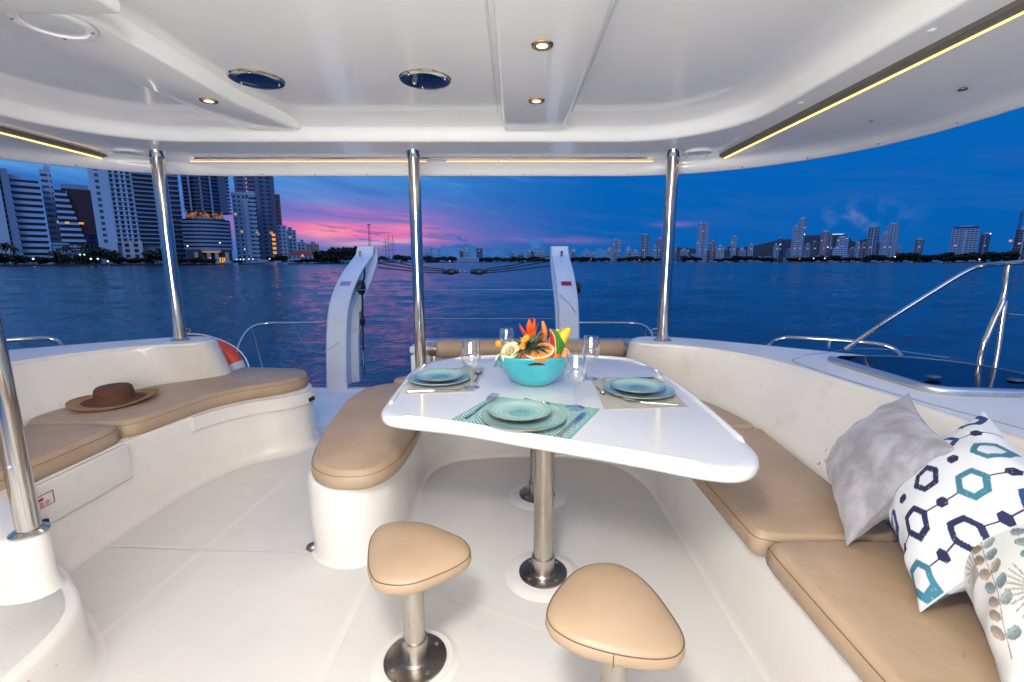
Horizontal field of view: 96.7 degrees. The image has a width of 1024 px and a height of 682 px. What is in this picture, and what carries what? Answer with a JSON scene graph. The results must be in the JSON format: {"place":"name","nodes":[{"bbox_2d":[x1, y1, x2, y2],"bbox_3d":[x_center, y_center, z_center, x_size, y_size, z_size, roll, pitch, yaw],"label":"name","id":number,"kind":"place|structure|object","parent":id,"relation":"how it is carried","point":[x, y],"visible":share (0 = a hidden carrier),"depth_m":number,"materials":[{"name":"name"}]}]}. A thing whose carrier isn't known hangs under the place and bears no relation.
{"place":"outdoors","nodes":[
{"label":"outdoors","id":0,"kind":"place"},
{"bbox_2d":[51,243,70,263],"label":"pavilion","id":1,"kind":"structure","parent":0,"point":[56,247],"depth_m":235.59,"materials":[{"name":"white"}]},
{"bbox_2d":[87,169,162,263],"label":"apartment tower","id":2,"kind":"structure","parent":0,"point":[125,213],"depth_m":257.60,"materials":[{"name":"white"}]},
{"bbox_2d":[167,174,187,263],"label":"glass tower","id":3,"kind":"structure","parent":0,"point":[174,195],"depth_m":315.88,"materials":[{"name":"blue"}]},
{"bbox_2d":[180,175,232,263],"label":"luxury tower","id":4,"kind":"structure","parent":0,"point":[206,228],"depth_m":289.41,"materials":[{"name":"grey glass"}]},
{"bbox_2d":[230,191,260,262],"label":"hotel tower","id":5,"kind":"structure","parent":0,"point":[245,223],"depth_m":338.01,"materials":[{"name":"white"}]},
{"bbox_2d":[287,250,313,262],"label":"red roofed house","id":6,"kind":"structure","parent":0,"point":[294,255],"depth_m":376.03,"materials":[{"name":"red tile"}]},
{"bbox_2d":[314,392,357,425],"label":"aft deck","id":7,"kind":"structure","parent":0,"point":[328,406],"depth_m":3.88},
{"bbox_2d":[187,333,248,370],"bbox_3d":[-2.345,0.292,3.401,0.704,0.704,0.126,-2,0,-14],"label":"lifebuoy","id":8,"kind":"object","parent":7,"relation":"on","point":[234,359],"visible":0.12,"depth_m":3.42,"materials":[{"name":"orange"}]},
{"bbox_2d":[236,322,324,366],"bbox_3d":[-2.220,0.142,4.321,0.825,0.632,0.283,-7,12,-33],"label":"stern rail","id":9,"kind":"object","parent":7,"relation":"on","point":[254,338],"visible":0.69,"depth_m":4.31,"materials":[{"name":"metal"}]},
{"bbox_2d":[312,387,368,391],"bbox_3d":[-0.350,0.677,4.332,3.700,0.472,0.100,0,10,0],"label":"transom edge","id":10,"kind":"object","parent":7,"relation":"attached to","point":[349,389],"depth_m":4.25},
{"bbox_2d":[326,246,378,389],"bbox_3d":[-1.613,-0.308,4.759,0.245,1.365,1.281,0,10,0],"label":"davit","id":11,"kind":"object","parent":10,"relation":"on","point":[346,309],"visible":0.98,"depth_m":4.50,"materials":[{"name":"white"}]},
{"bbox_2d":[357,289,555,289],"bbox_3d":[-0.552,-0.509,4.530,1.975,0.007,0.007,0,10,0],"label":"guard wire","id":12,"kind":"object","parent":11,"relation":"attached to","point":[459,289],"visible":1,"depth_m":4.53,"materials":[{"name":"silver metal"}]},
{"bbox_2d":[359,318,554,318],"bbox_3d":[-0.552,-0.226,4.590,1.975,0.007,0.007,0,10,0],"label":"guard wire","id":13,"kind":"object","parent":11,"relation":"attached to","point":[459,318],"visible":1,"depth_m":4.59,"materials":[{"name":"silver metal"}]},
{"bbox_2d":[377,256,549,274],"bbox_3d":[-0.552,-0.870,5.228,1.978,0.222,0.053,0,10,0],"label":"rope tackle","id":14,"kind":"object","parent":11,"relation":"hanging from","point":[472,271],"visible":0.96,"depth_m":5.23,"materials":[{"name":"black"}]},
{"bbox_2d":[409,338,631,371],"bbox_3d":[0.295,0.291,3.625,2.120,0.575,0.410,0,10,0],"label":"transom locker","id":15,"kind":"object","parent":7,"relation":"on","point":[412,349],"visible":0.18,"depth_m":3.69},
{"bbox_2d":[550,246,578,337],"bbox_3d":[0.535,-0.308,4.759,0.190,1.365,1.281,0,10,0],"label":"davit","id":16,"kind":"object","parent":7,"relation":"on","point":[563,283],"visible":0.64,"depth_m":4.47,"materials":[{"name":"white"}]},
{"bbox_2d":[579,322,653,335],"bbox_3d":[1.050,0.142,4.321,0.825,0.632,0.283,7,12,33],"label":"stern rail","id":17,"kind":"object","parent":16,"relation":"attached to","point":[644,326],"visible":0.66,"depth_m":4.35,"materials":[{"name":"metal"}]},
{"bbox_2d":[69,426,764,681],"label":"floor","id":18,"kind":"structure","parent":0,"point":[227,577],"depth_m":1.70,"materials":[{"name":"plastic"}]},
{"bbox_2d":[0,489,107,681],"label":"moulded step","id":19,"kind":"object","parent":18,"relation":"on","point":[50,631],"visible":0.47,"depth_m":1.32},
{"bbox_2d":[0,308,50,540],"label":"support pole","id":20,"kind":"object","parent":19,"relation":"on","point":[28,523],"visible":1,"depth_m":1.31,"materials":[{"name":"metal"}]},
{"bbox_2d":[34,382,324,572],"bbox_3d":[-2.078,0.892,0.786,1.269,0.370,5.312,1,10,4],"label":"bench base","id":21,"kind":"object","parent":18,"relation":"on","point":[90,506],"visible":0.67,"depth_m":2.30,"materials":[{"name":"white plastic"}]},
{"bbox_2d":[0,424,119,490],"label":"seat cushion","id":22,"kind":"object","parent":21,"relation":"on","point":[52,449],"visible":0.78,"depth_m":1.93,"materials":[{"name":"beige leather"}]},
{"bbox_2d":[27,367,308,437],"bbox_3d":[-1.889,0.328,2.691,0.626,0.085,1.334,5,11,27],"label":"seat cushion","id":23,"kind":"object","parent":21,"relation":"on","point":[166,404],"visible":0.75,"depth_m":2.56,"materials":[{"name":"beige leather"}]},
{"bbox_2d":[65,382,158,410],"bbox_3d":[-2.138,0.279,2.444,0.371,0.084,0.394,0,10,0],"label":"straw hat","id":24,"kind":"object","parent":23,"relation":"on","point":[110,396],"visible":1,"depth_m":2.39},
{"bbox_2d":[367,521,471,681],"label":"stool","id":25,"kind":"object","parent":18,"relation":"on","point":[410,562],"visible":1,"depth_m":1.33,"materials":[{"name":"beige leather"}]},
{"bbox_2d":[381,354,758,602],"bbox_3d":[0.121,0.528,1.998,1.262,0.669,1.532,0,10,0],"label":"dining table","id":26,"kind":"object","parent":18,"relation":"on","point":[698,439],"visible":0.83,"depth_m":1.65,"materials":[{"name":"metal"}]},
{"bbox_2d":[404,367,483,393],"bbox_3d":[-0.304,0.177,2.110,0.322,0.003,0.477,0,10,0],"label":"placemat","id":27,"kind":"object","parent":26,"relation":"on","point":[460,386],"visible":0.51,"depth_m":1.98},
{"bbox_2d":[408,371,470,385],"bbox_3d":[-0.329,0.171,2.081,0.284,0.018,0.284,0,10,0],"label":"plate","id":28,"kind":"object","parent":27,"relation":"on","point":[466,376],"visible":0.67,"depth_m":2.04,"materials":[{"name":"ceramic"}]},
{"bbox_2d":[414,368,463,381],"bbox_3d":[-0.331,0.159,2.079,0.224,0.018,0.224,0,10,0],"label":"plate","id":29,"kind":"object","parent":28,"relation":"on","point":[440,374],"visible":1,"depth_m":2.10,"materials":[{"name":"ceramic"}]},
{"bbox_2d":[461,339,480,389],"bbox_3d":[-0.175,0.100,1.943,0.084,0.205,0.084,0,10,0],"label":"wine glass","id":30,"kind":"object","parent":27,"relation":"on","point":[469,387],"visible":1,"depth_m":1.94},
{"bbox_2d":[451,396,599,438],"bbox_3d":[0.055,0.262,1.624,0.447,0.003,0.331,4,11,23],"label":"placemat","id":31,"kind":"object","parent":26,"relation":"on","point":[572,412],"visible":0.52,"depth_m":1.60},
{"bbox_2d":[463,393,498,418],"bbox_3d":[-0.114,0.239,1.693,0.033,0.017,0.274,4,11,21],"label":"fork","id":32,"kind":"object","parent":31,"relation":"on","point":[489,397],"visible":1,"depth_m":1.72,"materials":[{"name":"silver metal"}]},
{"bbox_2d":[481,405,565,430],"bbox_3d":[0.040,0.262,1.560,0.290,0.018,0.290,0,10,0],"label":"plate","id":33,"kind":"object","parent":31,"relation":"on","point":[555,417],"visible":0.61,"depth_m":1.52,"materials":[{"name":"ceramic"}]},
{"bbox_2d":[487,399,551,420],"bbox_3d":[0.026,0.245,1.588,0.226,0.018,0.226,0,10,0],"label":"plate","id":34,"kind":"object","parent":33,"relation":"on","point":[519,409],"visible":1,"depth_m":1.61,"materials":[{"name":"ceramic"}]},
{"bbox_2d":[556,412,585,436],"bbox_3d":[0.202,0.276,1.519,0.021,0.005,0.251,5,11,28],"label":"knife","id":35,"kind":"object","parent":31,"relation":"on","point":[579,417],"visible":1,"depth_m":1.51,"materials":[{"name":"silver metal"}]},
{"bbox_2d":[496,352,571,385],"bbox_3d":[0.098,0.121,2.017,0.335,0.142,0.253,0,10,-2],"label":"fruit bowl","id":36,"kind":"object","parent":26,"relation":"on","point":[527,371],"visible":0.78,"depth_m":1.93,"materials":[{"name":"teal ceramic"}]},
{"bbox_2d":[501,341,519,357],"bbox_3d":[0.000,0.051,1.964,0.093,0.092,0.045,8,-26,37],"label":"melon half","id":37,"kind":"object","parent":36,"relation":"in","point":[508,348],"visible":0.84,"depth_m":1.95,"materials":[{"name":"yellow"}]},
{"bbox_2d":[513,331,549,355],"bbox_3d":[0.084,0.019,1.958,0.200,0.129,0.195,-3,10,-15],"label":"pineapple crown","id":38,"kind":"object","parent":36,"relation":"in","point":[532,343],"visible":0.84,"depth_m":1.93,"materials":[{"name":"green plant"}]},
{"bbox_3d":[0.098,0.090,2.012,0.260,0.081,0.190,0,10,0],"label":"fruit bed","id":39,"kind":"object","parent":36,"relation":"in","visible":0},
{"bbox_2d":[519,319,542,337],"bbox_3d":[0.076,-0.050,2.009,0.105,0.118,0.108,-8,13,-40],"label":"flame flower","id":40,"kind":"object","parent":39,"relation":"on","point":[531,328],"visible":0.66,"depth_m":1.98,"materials":[{"name":"orange plant"}]},
{"bbox_2d":[523,343,554,361],"bbox_3d":[0.117,0.066,1.949,0.135,0.068,0.135,-12,29,-8],"label":"orange half","id":41,"kind":"object","parent":39,"relation":"on","point":[542,356],"visible":0.48,"depth_m":1.91,"materials":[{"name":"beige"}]},
{"bbox_2d":[549,329,564,354],"bbox_3d":[0.192,0.029,1.964,0.059,0.164,0.073,0,-2,37],"label":"watermelon wedge","id":42,"kind":"object","parent":39,"relation":"on","point":[557,343],"visible":0.75,"depth_m":1.94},
{"bbox_2d":[559,327,570,344],"bbox_3d":[0.214,-0.002,1.990,0.052,0.132,0.052,22,9,-4],"label":"banana","id":43,"kind":"object","parent":39,"relation":"on","point":[564,333],"visible":0.47,"depth_m":1.97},
{"bbox_2d":[592,378,688,409],"bbox_3d":[0.514,0.214,1.900,0.344,0.003,0.448,0,10,0],"label":"placemat","id":44,"kind":"object","parent":26,"relation":"on","point":[609,401],"visible":0.47,"depth_m":1.77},
{"bbox_2d":[603,382,674,398],"bbox_3d":[0.525,0.204,1.891,0.288,0.018,0.288,0,10,0],"label":"plate","id":45,"kind":"object","parent":44,"relation":"on","point":[667,391],"visible":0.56,"depth_m":1.85,"materials":[{"name":"ceramic"}]},
{"bbox_2d":[609,378,664,392],"bbox_3d":[0.521,0.190,1.901,0.224,0.018,0.224,0,10,0],"label":"plate","id":46,"kind":"object","parent":45,"relation":"on","point":[637,385],"visible":1,"depth_m":1.92,"materials":[{"name":"ceramic"}]},
{"bbox_2d":[307,431,862,681],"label":"sofa base","id":47,"kind":"object","parent":18,"relation":"on","point":[781,636],"visible":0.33,"depth_m":1.77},
{"bbox_2d":[311,383,421,489],"bbox_3d":[-0.688,0.421,2.350,0.469,0.080,1.302,-1,10,-8],"label":"seat cushion","id":48,"kind":"object","parent":47,"relation":"on","point":[361,445],"visible":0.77,"depth_m":1.96,"materials":[{"name":"beige leather"}]},
{"bbox_2d":[406,149,426,368],"bbox_3d":[-0.590,-0.396,2.854,0.108,1.525,0.108,0,10,0],"label":"support pole","id":49,"kind":"object","parent":47,"relation":"on","point":[413,157],"visible":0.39,"depth_m":2.80,"materials":[{"name":"metal"}]},
{"bbox_2d":[427,340,628,361],"bbox_3d":[0.130,0.142,3.253,1.454,0.307,0.134,0,10,0],"label":"bolster","id":50,"kind":"object","parent":47,"relation":"on","point":[453,348],"visible":0.64,"depth_m":3.18,"materials":[{"name":"beige leather"}]},
{"bbox_2d":[701,400,753,428],"bbox_3d":[0.714,0.365,2.671,0.627,0.080,1.308,-7,12,-34],"label":"seat cushion","id":51,"kind":"object","parent":47,"relation":"on","point":[734,421],"visible":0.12,"depth_m":2.29,"materials":[{"name":"beige leather"}]},
{"bbox_2d":[691,429,897,556],"bbox_3d":[0.950,0.527,1.744,0.485,0.080,0.893,0,10,0],"label":"seat cushion","id":52,"kind":"object","parent":47,"relation":"on","point":[783,495],"visible":0.48,"depth_m":1.49,"materials":[{"name":"beige leather"}]},
{"bbox_2d":[824,393,953,545],"bbox_3d":[1.122,0.369,1.393,0.245,0.340,0.476,5,11,25],"label":"pillow","id":53,"kind":"object","parent":52,"relation":"on","point":[877,458],"visible":0.91,"depth_m":1.28,"materials":[{"name":"grey fabric"}]},
{"bbox_2d":[765,541,1000,681],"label":"seat cushion","id":54,"kind":"object","parent":47,"relation":"on","point":[857,601],"visible":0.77,"depth_m":1.03,"materials":[{"name":"beige leather"}]},
{"bbox_2d":[889,411,1023,611],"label":"pillow","id":55,"kind":"object","parent":54,"relation":"on","point":[956,505],"visible":0.85,"depth_m":1.04,"materials":[{"name":"fabric"}]},
{"bbox_2d":[964,523,1023,681],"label":"pillow","id":56,"kind":"object","parent":54,"relation":"on","point":[994,577],"visible":0.64,"depth_m":0.88,"materials":[{"name":"fabric"}]},
{"bbox_2d":[545,563,684,681],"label":"stool","id":57,"kind":"object","parent":18,"relation":"on","point":[616,621],"visible":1,"depth_m":1.06,"materials":[{"name":"beige leather"}]},
{"bbox_2d":[0,261,1000,265],"bbox_3d":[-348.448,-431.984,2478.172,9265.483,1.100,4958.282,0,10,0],"label":"shoreline","id":58,"kind":"structure","parent":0,"point":[345,262],"depth_m":299.42,"materials":[{"name":"grey"}]},
{"bbox_2d":[0,168,23,264],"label":"apartment tower","id":59,"kind":"structure","parent":58,"relation":"on","point":[9,233],"depth_m":226.86,"materials":[{"name":"white concrete"}]},
{"bbox_2d":[0,253,26,264],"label":"tree","id":60,"kind":"object","parent":58,"relation":"on","point":[8,256],"visible":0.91,"depth_m":218.05,"materials":[{"name":"green plant"}]},
{"bbox_2d":[8,174,52,263],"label":"apartment tower","id":61,"kind":"structure","parent":58,"relation":"on","point":[29,215],"depth_m":236.23,"materials":[{"name":"white glass"}]},
{"bbox_2d":[38,164,62,263],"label":"apartment tower","id":62,"kind":"structure","parent":58,"relation":"on","point":[50,206],"depth_m":251.71,"materials":[{"name":"white"}]},
{"bbox_2d":[54,183,96,263],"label":"terraced building","id":63,"kind":"structure","parent":58,"relation":"on","point":[75,212],"depth_m":250.35,"materials":[{"name":"white concrete"}]},
{"bbox_2d":[77,252,102,263],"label":"tree","id":64,"kind":"object","parent":58,"relation":"on","point":[89,256],"visible":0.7,"depth_m":239.90,"materials":[{"name":"green plant"}]},
{"bbox_2d":[84,236,101,263],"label":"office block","id":65,"kind":"structure","parent":58,"relation":"on","point":[91,239],"depth_m":304.47,"materials":[{"name":"blue glass"}]},
{"bbox_2d":[88,248,123,262],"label":"tree","id":66,"kind":"object","parent":58,"relation":"on","point":[114,255],"visible":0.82,"depth_m":243.14,"materials":[{"name":"green plant"}]},
{"bbox_2d":[141,250,162,263],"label":"tree","id":67,"kind":"object","parent":58,"relation":"on","point":[151,255],"visible":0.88,"depth_m":255.63,"materials":[{"name":"green plant"}]},
{"bbox_2d":[233,176,279,261],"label":"apartment tower","id":68,"kind":"structure","parent":58,"relation":"on","point":[262,187],"depth_m":369.78,"materials":[{"name":"concrete"}]},
{"bbox_2d":[275,194,288,262],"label":"apartment tower","id":69,"kind":"structure","parent":58,"relation":"on","point":[282,236],"depth_m":383.85,"materials":[{"name":"grey stone"}]},
{"bbox_2d":[287,227,296,252],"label":"apartment block","id":70,"kind":"structure","parent":58,"relation":"on","point":[291,239],"depth_m":415.32,"materials":[{"name":"white"}]},
{"bbox_2d":[306,241,318,262],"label":"apartment block","id":71,"kind":"structure","parent":58,"relation":"on","point":[312,247],"depth_m":486.72,"materials":[{"name":"grey"}]},
{"bbox_2d":[335,247,354,262],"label":"tree","id":72,"kind":"object","parent":58,"relation":"on","point":[343,250],"visible":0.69,"depth_m":413.23,"materials":[{"name":"green plant"}]},
{"bbox_2d":[702,221,708,261],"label":"building","id":73,"kind":"structure","parent":58,"relation":"on","point":[705,239],"depth_m":997.45,"materials":[{"name":"white"}]},
{"bbox_2d":[674,234,899,261],"bbox_3d":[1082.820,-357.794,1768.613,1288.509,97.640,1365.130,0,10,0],"label":"distant city skyline","id":74,"kind":"structure","parent":58,"relation":"on","point":[763,250],"depth_m":1434.28,"materials":[{"name":"grey concrete"}]},
{"bbox_2d":[789,223,798,261],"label":"building","id":75,"kind":"structure","parent":58,"relation":"on","point":[794,241],"depth_m":902.34,"materials":[{"name":"white"}]},
{"bbox_2d":[796,217,805,256],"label":"building","id":76,"kind":"structure","parent":58,"relation":"on","point":[802,226],"depth_m":899.65,"materials":[{"name":"white"}]},
{"bbox_2d":[819,230,828,255],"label":"building","id":77,"kind":"structure","parent":58,"relation":"on","point":[824,242],"depth_m":885.70,"materials":[{"name":"grey"}]},
{"bbox_2d":[865,224,879,261],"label":"building","id":78,"kind":"structure","parent":58,"relation":"on","point":[872,239],"depth_m":842.32,"materials":[{"name":"white"}]},
{"bbox_2d":[879,231,889,261],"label":"building","id":79,"kind":"structure","parent":58,"relation":"on","point":[884,243],"depth_m":828.98,"materials":[{"name":"white"}]},
{"bbox_2d":[949,225,979,261],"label":"building","id":80,"kind":"structure","parent":58,"relation":"on","point":[964,239],"depth_m":735.78,"materials":[{"name":"white"}]},
{"bbox_2d":[982,251,1003,261],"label":"tree","id":81,"kind":"object","parent":58,"relation":"on","point":[995,255],"visible":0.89,"depth_m":670.55,"materials":[{"name":"green plant"}]},
{"bbox_2d":[1011,226,1023,259],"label":"building","id":82,"kind":"structure","parent":58,"relation":"on","point":[1020,245],"depth_m":660.62,"materials":[{"name":"grey"}]},
{"bbox_2d":[0,262,1023,386],"bbox_3d":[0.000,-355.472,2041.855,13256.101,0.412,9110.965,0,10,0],"label":"water","id":83,"kind":"structure","parent":0,"point":[763,303],"depth_m":22.79,"materials":[{"name":"blue liquid"}]},
{"bbox_2d":[0,107,1023,260],"label":"sky","id":84,"kind":"structure","parent":0,"point":[931,185],"materials":[{"name":"blue"}]},
{"bbox_2d":[640,234,649,261],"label":"building","id":85,"kind":"structure","parent":0,"point":[645,245],"depth_m":1035.65,"materials":[{"name":"grey"}]},
{"bbox_2d":[696,222,703,261],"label":"building","id":86,"kind":"structure","parent":0,"point":[699,239],"depth_m":996.91,"materials":[{"name":"white"}]},
{"bbox_2d":[708,240,715,261],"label":"building","id":87,"kind":"structure","parent":0,"point":[712,250],"depth_m":1017.85,"materials":[{"name":"grey"}]},
{"bbox_2d":[832,246,847,261],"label":"building","id":88,"kind":"structure","parent":0,"point":[840,250],"depth_m":865.56,"materials":[{"name":"blue"}]},
{"bbox_2d":[836,236,848,246],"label":"building","id":89,"kind":"structure","parent":0,"point":[842,240],"depth_m":876.53,"materials":[{"name":"blue"}]},
{"bbox_2d":[886,223,899,256],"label":"building","id":90,"kind":"structure","parent":0,"point":[893,229],"depth_m":828.15,"materials":[{"name":"blue"}]},
{"bbox_2d":[913,236,923,261],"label":"building","id":91,"kind":"structure","parent":0,"point":[918,245],"depth_m":810.60,"materials":[{"name":"blue"}]},
{"bbox_2d":[827,355,1023,397],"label":"deck hatch","id":92,"kind":"object","parent":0,"point":[942,377],"visible":1,"depth_m":1.91,"materials":[{"name":"blue plastic"}]},
{"bbox_2d":[978,232,990,261],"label":"building","id":93,"kind":"structure","parent":0,"point":[984,242],"depth_m":755.35,"materials":[{"name":"blue"}]},
{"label":"hull","id":94,"kind":"structure","parent":0,"visible":0},
{"bbox_2d":[9,336,231,425],"bbox_3d":[-2.791,1.374,0.848,1.475,2.000,5.223,1,10,4],"label":"coaming","id":95,"kind":"object","parent":94,"relation":"on","point":[50,379],"visible":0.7,"depth_m":2.63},
{"bbox_2d":[6,336,63,345],"bbox_3d":[-3.043,0.018,2.643,0.697,0.078,0.167,-3,10,-14],"label":"handrail","id":96,"kind":"object","parent":95,"relation":"on","point":[34,338],"visible":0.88,"depth_m":2.70,"materials":[{"name":"metal"}]},
{"bbox_2d":[147,149,190,341],"bbox_3d":[-2.130,-0.576,2.823,0.109,1.160,0.109,10,14,44],"label":"support pole","id":97,"kind":"object","parent":95,"relation":"on","point":[165,225],"visible":0.98,"depth_m":2.80,"materials":[{"name":"metal"}]},
{"bbox_2d":[0,0,1023,175],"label":"hardtop","id":98,"kind":"object","parent":97,"relation":"on","point":[653,81],"visible":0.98,"depth_m":1.83,"materials":[{"name":"plastic"}]},
{"bbox_2d":[4,13,98,40],"bbox_3d":[-1.345,-0.929,1.335,0.200,0.016,0.200,0,10,0],"label":"ceiling vent","id":99,"kind":"object","parent":98,"relation":"attached to","point":[66,26],"visible":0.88,"depth_m":1.33,"materials":[{"name":"white plastic"}]},
{"bbox_2d":[0,126,106,158],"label":"led strip","id":100,"kind":"object","parent":98,"relation":"attached to","point":[26,136],"visible":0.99,"depth_m":2.45,"materials":[{"name":"yellow"}]},
{"bbox_2d":[111,148,147,156],"bbox_3d":[-2.300,-1.132,2.746,0.176,0.016,0.176,0,10,0],"label":"ceiling vent","id":101,"kind":"object","parent":98,"relation":"attached to","point":[130,152],"visible":0.98,"depth_m":2.72,"materials":[{"name":"white plastic"}]},
{"bbox_2d":[226,68,285,89],"bbox_3d":[-1.060,-1.084,1.891,0.216,0.013,0.216,-2,10,-11],"label":"flush speaker","id":102,"kind":"object","parent":98,"relation":"attached to","point":[256,78],"visible":1,"depth_m":1.88},
{"bbox_2d":[190,161,425,161],"bbox_3d":[-1.318,-1.161,2.944,1.524,0.005,0.005,0,10,0],"label":"led strip","id":103,"kind":"object","parent":98,"relation":"attached to","point":[302,161],"visible":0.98,"depth_m":2.94,"materials":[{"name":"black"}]},
{"bbox_2d":[399,68,450,89],"bbox_3d":[-0.360,-1.084,1.891,0.216,0.013,0.216,2,10,10],"label":"flush speaker","id":104,"kind":"object","parent":98,"relation":"attached to","point":[425,78],"visible":1,"depth_m":1.88},
{"bbox_2d":[531,39,553,50],"bbox_3d":[0.098,-0.959,1.477,0.074,0.006,0.074,0,10,0],"label":"downlight","id":105,"kind":"object","parent":98,"relation":"attached to","point":[542,45],"visible":1,"depth_m":1.47,"materials":[{"name":"silver metal"}]},
{"bbox_2d":[447,161,651,161],"bbox_3d":[0.247,-1.161,2.944,1.334,0.005,0.005,0,10,0],"label":"led strip","id":106,"kind":"object","parent":98,"relation":"attached to","point":[550,161],"visible":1,"depth_m":2.94,"materials":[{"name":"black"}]},
{"bbox_2d":[682,148,713,156],"bbox_3d":[1.120,-1.132,2.746,0.176,0.016,0.176,0,10,0],"label":"ceiling vent","id":107,"kind":"object","parent":98,"relation":"attached to","point":[701,152],"visible":1,"depth_m":2.72,"materials":[{"name":"white plastic"}]},
{"bbox_2d":[719,0,1023,158],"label":"led strip","id":108,"kind":"object","parent":98,"relation":"attached to","point":[1003,15],"visible":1,"depth_m":1.50,"materials":[{"name":"yellow"}]},
{"bbox_2d":[625,336,1023,541],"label":"coaming","id":109,"kind":"object","parent":94,"relation":"on","point":[808,407],"visible":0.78,"depth_m":2.10,"materials":[{"name":"plastic"}]},
{"bbox_2d":[651,149,680,341],"bbox_3d":[0.963,-0.574,2.813,0.109,1.160,0.109,10,14,44],"label":"support pole","id":110,"kind":"object","parent":109,"relation":"on","point":[669,223],"visible":0.92,"depth_m":2.78,"materials":[{"name":"metal"}]},
{"bbox_2d":[767,336,903,355],"bbox_3d":[1.840,0.023,2.619,0.642,0.075,0.128,7,12,35],"label":"handrail","id":111,"kind":"object","parent":109,"relation":"on","point":[895,350],"visible":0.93,"depth_m":2.63,"materials":[{"name":"metal"}]},
{"bbox_2d":[844,260,1023,367],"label":"side rail","id":112,"kind":"object","parent":109,"relation":"on","point":[1000,311],"visible":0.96,"depth_m":2.08,"materials":[{"name":"metal"}]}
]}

